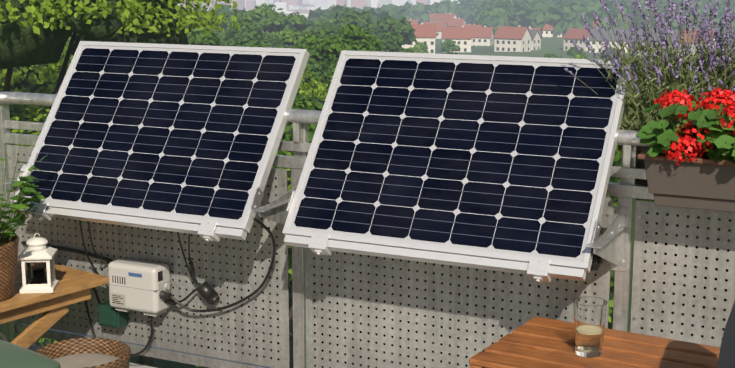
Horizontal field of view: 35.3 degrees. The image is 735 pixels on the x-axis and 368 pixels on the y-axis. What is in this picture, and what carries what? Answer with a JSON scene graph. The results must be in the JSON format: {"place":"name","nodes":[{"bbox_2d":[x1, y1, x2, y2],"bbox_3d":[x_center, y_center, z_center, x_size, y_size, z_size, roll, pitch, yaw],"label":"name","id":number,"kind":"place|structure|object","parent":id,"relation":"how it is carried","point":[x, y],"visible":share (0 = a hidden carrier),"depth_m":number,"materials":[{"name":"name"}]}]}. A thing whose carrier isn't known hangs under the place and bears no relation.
{"place":"outdoors","nodes":[
{"label":"outdoors","id":0,"kind":"place"},
{"bbox_2d":[0,340,60,367],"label":"green cushion","id":1,"kind":"object","parent":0,"point":[12,355],"visible":1,"depth_m":3.36,"materials":[{"name":"green fabric"}]},
{"bbox_2d":[28,345,155,367],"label":"balcony floor","id":2,"kind":"structure","parent":0,"point":[35,347],"depth_m":4.52,"materials":[{"name":"tile"}]},
{"bbox_2d":[0,255,108,348],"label":"folding table","id":3,"kind":"object","parent":2,"relation":"on","point":[75,286],"visible":0.71,"depth_m":4.14,"materials":[{"name":"brown wood"}]},
{"bbox_2d":[0,153,47,301],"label":"potted plant","id":4,"kind":"object","parent":3,"relation":"on","point":[9,240],"visible":0.98,"depth_m":3.98,"materials":[{"name":"green plant"}]},
{"bbox_2d":[17,233,58,293],"bbox_3d":[-1.175,0.275,4.115,0.118,0.204,0.118,-1,11,-5],"label":"white lantern","id":5,"kind":"object","parent":3,"relation":"on","point":[36,257],"visible":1,"depth_m":4.08,"materials":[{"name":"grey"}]},
{"bbox_2d":[34,338,130,367],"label":"wicker basket","id":6,"kind":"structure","parent":2,"relation":"on","point":[121,351],"depth_m":3.81,"materials":[{"name":"brown wicker"}]},
{"bbox_2d":[53,353,118,367],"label":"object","id":7,"kind":"object","parent":6,"relation":"on","point":[82,360],"visible":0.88,"depth_m":3.71,"materials":[{"name":"beige fabric"}]},
{"bbox_2d":[0,92,734,367],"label":"balcony railing","id":8,"kind":"object","parent":2,"relation":"on","point":[676,281],"visible":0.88,"depth_m":3.96,"materials":[{"name":"metal"}]},
{"bbox_2d":[98,258,176,328],"bbox_3d":[-0.867,0.422,4.314,0.356,0.270,0.104,5,12,26],"label":"inverter","id":9,"kind":"object","parent":8,"relation":"attached to","point":[139,285],"visible":1,"depth_m":4.26,"materials":[{"name":"grey plastic"}]},
{"bbox_2d":[11,41,309,241],"bbox_3d":[-0.756,-0.175,4.121,1.002,0.616,0.474,5,12,26],"label":"solar panel","id":10,"kind":"object","parent":8,"relation":"attached to","point":[177,138],"visible":0.96,"depth_m":4.08,"materials":[{"name":"black glass"}]},
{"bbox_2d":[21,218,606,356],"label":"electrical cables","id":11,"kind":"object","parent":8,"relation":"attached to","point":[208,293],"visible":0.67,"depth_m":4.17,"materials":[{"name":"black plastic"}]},
{"bbox_2d":[3,164,629,271],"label":"mounting brackets","id":12,"kind":"object","parent":8,"relation":"attached to","point":[611,244],"visible":0.6,"depth_m":3.51,"materials":[{"name":"metal"}]},
{"bbox_2d":[282,50,631,282],"bbox_3d":[0.267,-0.082,3.627,1.002,0.616,0.474,5,12,26],"label":"solar panel","id":13,"kind":"object","parent":8,"relation":"attached to","point":[499,163],"visible":0.98,"depth_m":3.60,"materials":[{"name":"black glass"}]},
{"bbox_2d":[564,0,734,184],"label":"lavender plant","id":14,"kind":"object","parent":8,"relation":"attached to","point":[688,68],"visible":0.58,"depth_m":3.44,"materials":[{"name":"purple plant"}]},
{"bbox_2d":[636,87,734,211],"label":"flower box","id":15,"kind":"object","parent":8,"relation":"attached to","point":[690,163],"visible":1,"depth_m":3.18,"materials":[{"name":"brown"}]},
{"bbox_2d":[469,317,719,367],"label":"slatted side table","id":16,"kind":"object","parent":2,"relation":"on","point":[537,342],"visible":0.9,"depth_m":3.23,"materials":[{"name":"brown wood"}]},
{"bbox_2d":[573,297,606,357],"bbox_3d":[0.616,0.398,3.204,0.092,0.150,0.092,5,12,26],"label":"drinking glass","id":17,"kind":"object","parent":16,"relation":"on","point":[589,318],"visible":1,"depth_m":3.17,"materials":[{"name":"clear glass"}]},
{"bbox_2d":[0,31,734,367],"bbox_3d":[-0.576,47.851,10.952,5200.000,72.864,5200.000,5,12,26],"label":"terrain","id":18,"kind":"structure","parent":0,"point":[551,45],"depth_m":447.61,"materials":[{"name":"green plant"}]},
{"bbox_2d":[178,0,459,18],"bbox_3d":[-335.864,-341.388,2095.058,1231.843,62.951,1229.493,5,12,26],"label":"distant city","id":19,"kind":"object","parent":18,"relation":"on","point":[303,7],"visible":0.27,"depth_m":1791.49,"materials":[{"name":"grey"}]},
{"bbox_2d":[0,0,733,367],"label":"trees","id":20,"kind":"object","parent":18,"relation":"on","point":[40,40],"visible":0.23,"depth_m":32.31,"materials":[{"name":"green plant"}]},
{"bbox_2d":[179,0,734,35],"bbox_3d":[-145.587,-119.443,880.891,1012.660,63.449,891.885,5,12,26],"label":"wooded hills","id":21,"kind":"structure","parent":18,"relation":"on","point":[496,14],"depth_m":611.27,"materials":[{"name":"green plant"}]},
{"bbox_2d":[274,12,716,55],"bbox_3d":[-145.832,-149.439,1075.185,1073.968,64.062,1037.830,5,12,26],"label":"village houses","id":22,"kind":"structure","parent":18,"relation":"on","point":[459,30],"depth_m":484.44,"materials":[{"name":"white paint"}]},
{"bbox_2d":[717,302,734,367],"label":"grey sofa cushion","id":23,"kind":"object","parent":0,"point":[726,359],"visible":1,"depth_m":2.28,"materials":[{"name":"grey fabric"}]}
]}

